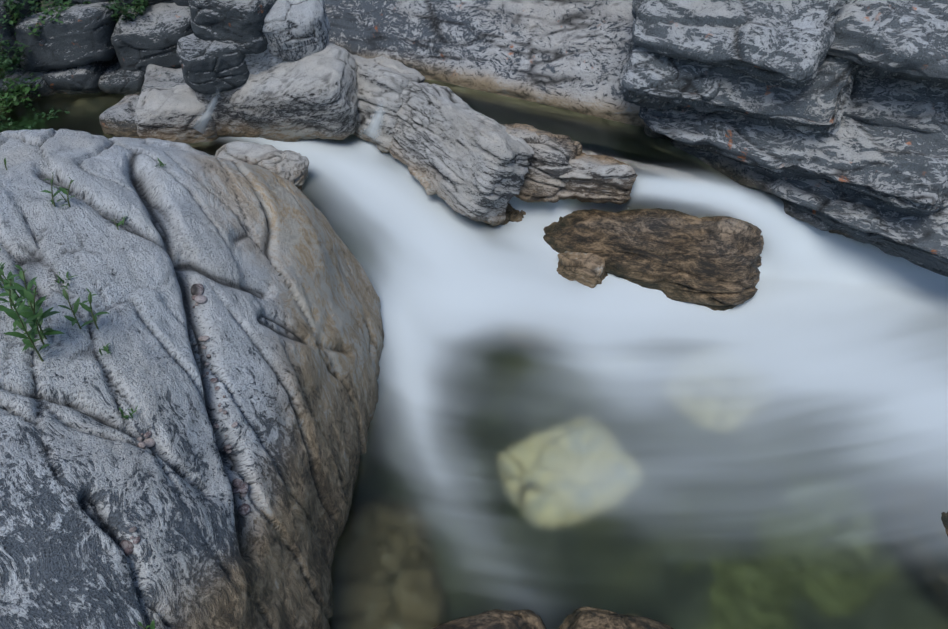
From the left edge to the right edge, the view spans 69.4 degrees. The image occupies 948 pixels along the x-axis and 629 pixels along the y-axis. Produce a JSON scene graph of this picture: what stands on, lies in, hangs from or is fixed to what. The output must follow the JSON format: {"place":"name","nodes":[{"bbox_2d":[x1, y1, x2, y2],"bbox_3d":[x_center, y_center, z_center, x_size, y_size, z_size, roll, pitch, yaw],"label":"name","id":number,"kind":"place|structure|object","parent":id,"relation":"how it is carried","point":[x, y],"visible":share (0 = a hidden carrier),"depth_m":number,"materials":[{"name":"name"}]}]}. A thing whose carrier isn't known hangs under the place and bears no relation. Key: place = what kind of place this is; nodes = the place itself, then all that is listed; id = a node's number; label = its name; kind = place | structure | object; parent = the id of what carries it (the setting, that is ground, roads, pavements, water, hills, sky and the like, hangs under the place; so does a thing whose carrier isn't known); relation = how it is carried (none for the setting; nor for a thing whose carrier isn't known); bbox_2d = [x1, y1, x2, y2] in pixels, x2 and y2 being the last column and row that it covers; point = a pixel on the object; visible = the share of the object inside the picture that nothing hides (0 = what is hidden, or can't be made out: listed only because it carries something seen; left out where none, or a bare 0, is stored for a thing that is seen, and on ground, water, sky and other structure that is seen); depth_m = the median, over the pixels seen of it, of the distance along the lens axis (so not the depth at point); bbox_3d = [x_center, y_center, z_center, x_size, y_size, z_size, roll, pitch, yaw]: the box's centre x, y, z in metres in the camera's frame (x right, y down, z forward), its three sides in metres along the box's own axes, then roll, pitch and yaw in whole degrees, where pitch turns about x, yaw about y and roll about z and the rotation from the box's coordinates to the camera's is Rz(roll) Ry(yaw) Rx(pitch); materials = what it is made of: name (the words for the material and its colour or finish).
{"place":"outdoors","nodes":[
{"label":"outdoors","id":0,"kind":"place"},
{"bbox_2d":[41,1,54,9],"bbox_3d":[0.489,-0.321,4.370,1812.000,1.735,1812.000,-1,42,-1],"label":"ivy","id":1,"kind":"object","parent":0,"point":[50,2],"depth_m":9.08,"materials":[{"name":"green plant"}]},
{"bbox_2d":[0,128,383,628],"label":"rock","id":2,"kind":"object","parent":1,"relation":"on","point":[286,317],"visible":0.88,"depth_m":2.56,"materials":[{"name":"grey stone"}]},
{"bbox_2d":[0,248,5,288],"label":"fireweed plant","id":3,"kind":"object","parent":2,"relation":"on","point":[2,266],"depth_m":2.30,"materials":[{"name":"green plant"}]},
{"bbox_2d":[0,262,35,327],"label":"fireweed plant","id":4,"kind":"object","parent":2,"relation":"on","point":[10,276],"depth_m":2.18,"materials":[{"name":"green plant"}]},
{"bbox_2d":[0,265,64,361],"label":"fireweed plant","id":5,"kind":"object","parent":2,"relation":"on","point":[24,311],"depth_m":2.11,"materials":[{"name":"green plant"}]},
{"bbox_2d":[40,173,73,206],"bbox_3d":[-1.579,-0.474,2.615,0.128,0.156,0.085,-30,50,-29],"label":"fireweed plant","id":6,"kind":"object","parent":2,"relation":"on","point":[63,190],"depth_m":2.62,"materials":[{"name":"green plant"}]},
{"bbox_2d":[55,271,77,288],"bbox_3d":[-1.449,-0.125,2.424,0.070,0.047,0.102,-1,42,-1],"label":"grass plant","id":7,"kind":"object","parent":2,"relation":"on","point":[62,281],"depth_m":2.42,"materials":[{"name":"green plant"}]},
{"bbox_2d":[58,288,108,328],"bbox_3d":[-1.304,-0.006,2.276,0.148,0.172,0.104,-1,42,-1],"label":"fireweed plant","id":8,"kind":"object","parent":2,"relation":"on","point":[75,309],"depth_m":2.29,"materials":[{"name":"green plant"}]},
{"bbox_2d":[97,343,110,354],"bbox_3d":[-1.242,0.116,2.298,0.040,0.039,0.061,-12,43,-13],"label":"grass plant","id":9,"kind":"object","parent":2,"relation":"on","point":[106,349],"depth_m":2.30,"materials":[{"name":"green plant"}]},
{"bbox_2d":[119,540,133,549],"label":"pebble","id":10,"kind":"object","parent":2,"relation":"on","point":[124,544],"visible":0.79,"depth_m":2.01,"materials":[{"name":"grey stone"}]},
{"bbox_2d":[124,547,131,553],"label":"pebble","id":11,"kind":"object","parent":2,"relation":"on","point":[127,550],"visible":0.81,"depth_m":2.00,"materials":[{"name":"grey stone"}]},
{"bbox_2d":[119,406,137,418],"bbox_3d":[-1.140,0.317,2.256,0.061,0.051,0.041,-6,42,-7],"label":"grass plant","id":12,"kind":"object","parent":2,"relation":"on","point":[125,416],"depth_m":2.26,"materials":[{"name":"green plant"}]},
{"bbox_2d":[129,526,136,531],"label":"pebble","id":13,"kind":"object","parent":2,"relation":"on","point":[133,529],"visible":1,"depth_m":2.02,"materials":[{"name":"grey stone"}]},
{"bbox_2d":[133,536,140,543],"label":"pebble","id":14,"kind":"object","parent":2,"relation":"on","point":[136,540],"visible":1,"depth_m":2.01,"materials":[{"name":"grey stone"}]},
{"bbox_2d":[138,441,145,448],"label":"pebble","id":15,"kind":"object","parent":2,"relation":"on","point":[141,444],"visible":0.92,"depth_m":2.23,"materials":[{"name":"grey stone"}]},
{"bbox_2d":[138,620,154,628],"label":"fireweed plant","id":16,"kind":"object","parent":2,"relation":"on","point":[152,625],"depth_m":1.93,"materials":[{"name":"green plant"}]},
{"bbox_2d":[144,431,151,437],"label":"pebble","id":17,"kind":"object","parent":2,"relation":"on","point":[147,434],"visible":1,"depth_m":2.28,"materials":[{"name":"grey stone"}]},
{"bbox_2d":[143,438,155,448],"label":"pebble","id":18,"kind":"object","parent":2,"relation":"on","point":[150,443],"visible":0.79,"depth_m":2.28,"materials":[{"name":"grey stone"}]},
{"bbox_2d":[155,157,165,167],"bbox_3d":[-1.410,-0.681,3.086,0.043,0.035,0.055,-1,42,-1],"label":"grass plant","id":19,"kind":"object","parent":2,"relation":"on","point":[161,163],"depth_m":3.09,"materials":[{"name":"green plant"}]},
{"bbox_2d":[191,283,203,294],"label":"pebble","id":20,"kind":"object","parent":2,"relation":"on","point":[197,289],"visible":0.94,"depth_m":2.74,"materials":[{"name":"grey stone"}]},
{"bbox_2d":[194,295,207,303],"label":"pebble","id":21,"kind":"object","parent":2,"relation":"on","point":[201,299],"visible":1,"depth_m":2.72,"materials":[{"name":"grey stone"}]},
{"bbox_2d":[198,336,209,340],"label":"pebble","id":22,"kind":"object","parent":2,"relation":"on","point":[203,338],"visible":1,"depth_m":2.66,"materials":[{"name":"grey stone"}]},
{"bbox_2d":[210,378,217,382],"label":"pebble","id":23,"kind":"object","parent":2,"relation":"on","point":[213,380],"visible":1,"depth_m":2.61,"materials":[{"name":"grey stone"}]},
{"bbox_2d":[232,487,239,493],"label":"pebble","id":24,"kind":"object","parent":2,"relation":"on","point":[235,490],"visible":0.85,"depth_m":2.49,"materials":[{"name":"grey stone"}]},
{"bbox_2d":[232,478,242,487],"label":"pebble","id":25,"kind":"object","parent":2,"relation":"on","point":[237,482],"visible":1,"depth_m":2.50,"materials":[{"name":"grey stone"}]},
{"bbox_2d":[238,503,250,515],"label":"pebble","id":26,"kind":"object","parent":2,"relation":"on","point":[244,509],"visible":1,"depth_m":2.48,"materials":[{"name":"grey stone"}]},
{"bbox_2d":[240,482,248,493],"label":"pebble","id":27,"kind":"object","parent":2,"relation":"on","point":[244,488],"visible":0.75,"depth_m":2.50,"materials":[{"name":"grey stone"}]},
{"bbox_2d":[359,102,383,138],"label":"waterfall","id":28,"kind":"object","parent":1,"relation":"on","point":[376,120],"visible":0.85,"depth_m":5.29,"materials":[{"name":"white liquid"}]},
{"bbox_2d":[941,512,947,535],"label":"rock","id":29,"kind":"object","parent":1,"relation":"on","point":[944,517],"visible":0.06,"depth_m":3.37,"materials":[{"name":"stone"}]},
{"bbox_2d":[0,80,947,628],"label":"creek water","id":30,"kind":"structure","parent":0,"point":[550,446],"depth_m":3.83,"materials":[{"name":"white liquid"}]},
{"bbox_2d":[0,66,41,112],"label":"ivy","id":31,"kind":"object","parent":30,"relation":"on","point":[26,89],"depth_m":5.58,"materials":[{"name":"green plant"}]},
{"bbox_2d":[0,103,69,129],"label":"ivy","id":32,"kind":"object","parent":30,"relation":"on","point":[29,127],"depth_m":5.47,"materials":[{"name":"green plant"}]},
{"bbox_2d":[99,94,139,137],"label":"rock","id":33,"kind":"object","parent":30,"relation":"on","point":[117,120],"visible":0.35,"depth_m":5.30,"materials":[{"name":"grey stone"}]},
{"bbox_2d":[135,84,218,143],"bbox_3d":[-2.349,-1.568,5.454,0.630,0.465,0.545,-11,43,-12],"label":"rock","id":34,"kind":"object","parent":30,"relation":"on","point":[173,114],"visible":0.6,"depth_m":5.24,"materials":[{"name":"grey stone"}]},
{"bbox_2d":[192,89,220,132],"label":"waterfall","id":35,"kind":"object","parent":30,"relation":"on","point":[201,127],"visible":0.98,"depth_m":5.22,"materials":[{"name":"white liquid"}]},
{"bbox_2d":[195,74,259,137],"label":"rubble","id":36,"kind":"object","parent":30,"relation":"on","point":[229,120],"visible":0.12,"depth_m":5.32,"materials":[{"name":"grey stone"}]},
{"bbox_2d":[176,33,249,94],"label":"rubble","id":37,"kind":"object","parent":36,"relation":"on","point":[210,67],"visible":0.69,"depth_m":5.04,"materials":[{"name":"grey stone"}]},
{"bbox_2d":[188,0,276,53],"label":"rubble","id":38,"kind":"object","parent":37,"relation":"on","point":[238,24],"visible":0.73,"depth_m":4.94,"materials":[{"name":"grey stone"}]},
{"bbox_2d":[215,141,308,190],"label":"boulder","id":39,"kind":"object","parent":30,"relation":"on","point":[290,166],"visible":0.29,"depth_m":4.95,"materials":[{"name":"grey stone"}]},
{"bbox_2d":[230,42,358,141],"bbox_3d":[-1.382,-1.742,5.448,1.002,0.749,0.690,6,42,6],"label":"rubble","id":40,"kind":"object","parent":30,"relation":"on","point":[313,96],"visible":0.79,"depth_m":5.20,"materials":[{"name":"grey stone"}]},
{"bbox_2d":[244,50,285,73],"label":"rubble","id":41,"kind":"object","parent":40,"relation":"on","point":[260,62],"visible":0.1,"depth_m":5.21,"materials":[{"name":"grey stone"}]},
{"bbox_2d":[262,0,330,60],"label":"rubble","id":42,"kind":"object","parent":40,"relation":"on","point":[295,30],"visible":0.75,"depth_m":5.08,"materials":[{"name":"grey stone"}]},
{"bbox_2d":[353,55,424,152],"bbox_3d":[-0.758,-1.709,5.516,0.772,0.676,0.577,26,48,26],"label":"boulder","id":43,"kind":"object","parent":30,"relation":"in","point":[384,81],"visible":0.65,"depth_m":5.28,"materials":[{"name":"grey stone"}]},
{"bbox_2d":[433,609,545,628],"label":"rock","id":44,"kind":"object","parent":30,"relation":"on","point":[511,619],"visible":1,"depth_m":2.94,"materials":[{"name":"brown stone"}]},
{"bbox_2d":[486,203,525,225],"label":"boulder","id":45,"kind":"object","parent":30,"relation":"on","point":[512,214],"visible":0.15,"depth_m":5.08,"materials":[{"name":"brown stone"}]},
{"bbox_2d":[389,81,534,226],"bbox_3d":[-0.159,-1.199,5.096,0.625,0.748,1.308,-27,49,-27],"label":"boulder","id":46,"kind":"object","parent":45,"relation":"on","point":[452,150],"visible":0.98,"depth_m":4.84,"materials":[{"name":"grey stone"}]},
{"bbox_2d":[501,123,581,202],"bbox_3d":[0.396,-1.117,5.063,0.746,0.556,0.497,13,44,14],"label":"boulder","id":47,"kind":"object","parent":30,"relation":"in","point":[554,154],"visible":0.48,"depth_m":4.88,"materials":[{"name":"grey stone"}]},
{"bbox_2d":[557,251,607,287],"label":"boulder","id":48,"kind":"object","parent":30,"relation":"on","point":[587,269],"visible":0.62,"depth_m":4.69,"materials":[{"name":"brown stone"}]},
{"bbox_2d":[548,152,636,204],"bbox_3d":[0.841,-1.000,5.002,0.670,0.366,0.363,8,43,9],"label":"boulder","id":49,"kind":"object","parent":30,"relation":"on","point":[599,178],"visible":0.69,"depth_m":4.87,"materials":[{"name":"grey stone"}]},
{"bbox_2d":[559,607,672,628],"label":"rock","id":50,"kind":"object","parent":30,"relation":"on","point":[588,618],"visible":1,"depth_m":2.95,"materials":[{"name":"brown stone"}]},
{"bbox_2d":[543,208,763,310],"bbox_3d":[1.232,-0.375,5.024,1.608,0.949,0.884,18,45,19],"label":"boulder","id":51,"kind":"object","parent":30,"relation":"on","point":[713,263],"visible":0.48,"depth_m":4.62,"materials":[{"name":"brown stone"}]},
{"bbox_2d":[325,0,645,126],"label":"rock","id":52,"kind":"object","parent":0,"point":[571,55],"depth_m":5.71,"materials":[{"name":"grey stone"}]},
{"bbox_2d":[643,125,947,276],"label":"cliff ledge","id":53,"kind":"object","parent":52,"relation":"attached to","point":[830,207],"visible":0.15,"depth_m":4.52,"materials":[{"name":"grey stone"}]},
{"bbox_2d":[638,73,947,216],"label":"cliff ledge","id":54,"kind":"object","parent":53,"relation":"on","point":[899,170],"visible":0.4,"depth_m":4.32,"materials":[{"name":"grey stone"}]},
{"bbox_2d":[619,0,720,109],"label":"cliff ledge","id":55,"kind":"object","parent":54,"relation":"on","point":[646,75],"visible":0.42,"depth_m":4.47,"materials":[{"name":"grey stone"}]},
{"bbox_2d":[652,55,857,136],"bbox_3d":[1.870,-1.821,4.518,1.333,0.987,1.042,18,45,19],"label":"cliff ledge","id":56,"kind":"object","parent":54,"relation":"on","point":[818,105],"visible":0.42,"depth_m":4.29,"materials":[{"name":"grey stone"}]},
{"bbox_2d":[632,0,847,86],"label":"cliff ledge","id":57,"kind":"object","parent":56,"relation":"on","point":[789,42],"visible":0.83,"depth_m":4.14,"materials":[{"name":"grey stone"}]},
{"bbox_2d":[843,74,947,132],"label":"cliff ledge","id":58,"kind":"object","parent":54,"relation":"on","point":[891,102],"visible":0.15,"depth_m":4.24,"materials":[{"name":"grey stone"}]},
{"bbox_2d":[827,0,947,88],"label":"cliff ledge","id":59,"kind":"object","parent":58,"relation":"on","point":[898,39],"visible":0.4,"depth_m":3.89,"materials":[{"name":"grey stone"}]},
{"bbox_3d":[-4.157,-1.603,6.181,0.656,0.646,0.930,-1,42,-1],"label":"wall block","id":60,"kind":"object","parent":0,"visible":0},
{"bbox_2d":[0,63,55,98],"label":"rock","id":61,"kind":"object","parent":60,"relation":"on","point":[44,89],"depth_m":5.78,"materials":[{"name":"grey stone"}]},
{"bbox_2d":[0,0,42,61],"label":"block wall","id":62,"kind":"structure","parent":61,"relation":"on","point":[6,33],"depth_m":5.61,"materials":[{"name":"grey stone"}]},
{"bbox_2d":[0,34,31,78],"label":"ivy","id":63,"kind":"object","parent":62,"relation":"attached to","point":[4,63],"depth_m":5.53,"materials":[{"name":"green plant"}]},
{"bbox_2d":[0,0,50,30],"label":"ivy","id":64,"kind":"object","parent":62,"relation":"attached to","point":[10,2],"depth_m":5.56,"materials":[{"name":"green plant"}]},
{"bbox_2d":[16,0,35,5],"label":"plant","id":65,"kind":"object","parent":62,"relation":"on","point":[26,3],"depth_m":5.92,"materials":[{"name":"green plant"}]},
{"bbox_2d":[2,0,71,35],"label":"ivy","id":66,"kind":"object","parent":62,"relation":"attached to","point":[11,22],"depth_m":5.57,"materials":[{"name":"green plant"}]},
{"bbox_3d":[-3.282,-1.732,6.345,0.681,0.656,0.950,-1,42,-1],"label":"wall block","id":67,"kind":"object","parent":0,"visible":0},
{"bbox_2d":[43,56,115,93],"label":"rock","id":68,"kind":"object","parent":67,"relation":"on","point":[79,80],"depth_m":5.79,"materials":[{"name":"grey stone"}]},
{"bbox_2d":[14,0,123,71],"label":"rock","id":69,"kind":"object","parent":68,"relation":"on","point":[81,35],"depth_m":5.65,"materials":[{"name":"grey stone"}]},
{"bbox_2d":[71,0,111,3],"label":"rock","id":70,"kind":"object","parent":69,"relation":"on","point":[81,1],"depth_m":5.82,"materials":[{"name":"grey stone"}]},
{"bbox_2d":[38,0,115,21],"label":"ivy","id":71,"kind":"object","parent":70,"relation":"hanging from","point":[69,5],"depth_m":5.67,"materials":[{"name":"green plant"}]},
{"bbox_2d":[98,55,144,94],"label":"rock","id":72,"kind":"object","parent":67,"relation":"on","point":[115,78],"depth_m":5.84,"materials":[{"name":"grey stone"}]},
{"bbox_2d":[111,3,192,71],"bbox_3d":[-2.728,-2.524,6.017,0.758,0.541,0.872,-1,42,-1],"label":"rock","id":73,"kind":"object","parent":72,"relation":"on","point":[153,34],"depth_m":5.73,"materials":[{"name":"grey stone"}]},
{"bbox_2d":[109,0,149,21],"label":"shrub","id":74,"kind":"object","parent":73,"relation":"on","point":[139,10],"depth_m":5.70,"materials":[{"name":"green plant"}]},
{"bbox_2d":[119,0,173,7],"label":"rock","id":75,"kind":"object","parent":73,"relation":"on","point":[153,2],"depth_m":5.84,"materials":[{"name":"grey stone"}]},
{"bbox_3d":[-2.367,-1.679,6.225,0.596,0.692,0.928,-1,42,-1],"label":"wall block","id":76,"kind":"object","parent":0,"visible":0},
{"bbox_2d":[141,64,185,91],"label":"rock","id":77,"kind":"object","parent":76,"relation":"on","point":[159,76],"depth_m":5.75,"materials":[{"name":"grey stone"}]},
{"bbox_3d":[-2.149,-2.559,6.032,0.637,0.479,0.947,-1,42,-1],"label":"wall block","id":78,"kind":"object","parent":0,"visible":0},
{"bbox_2d":[173,0,188,5],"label":"rock","id":79,"kind":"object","parent":78,"relation":"on","point":[181,2],"depth_m":5.78,"materials":[{"name":"grey stone"}]}
]}

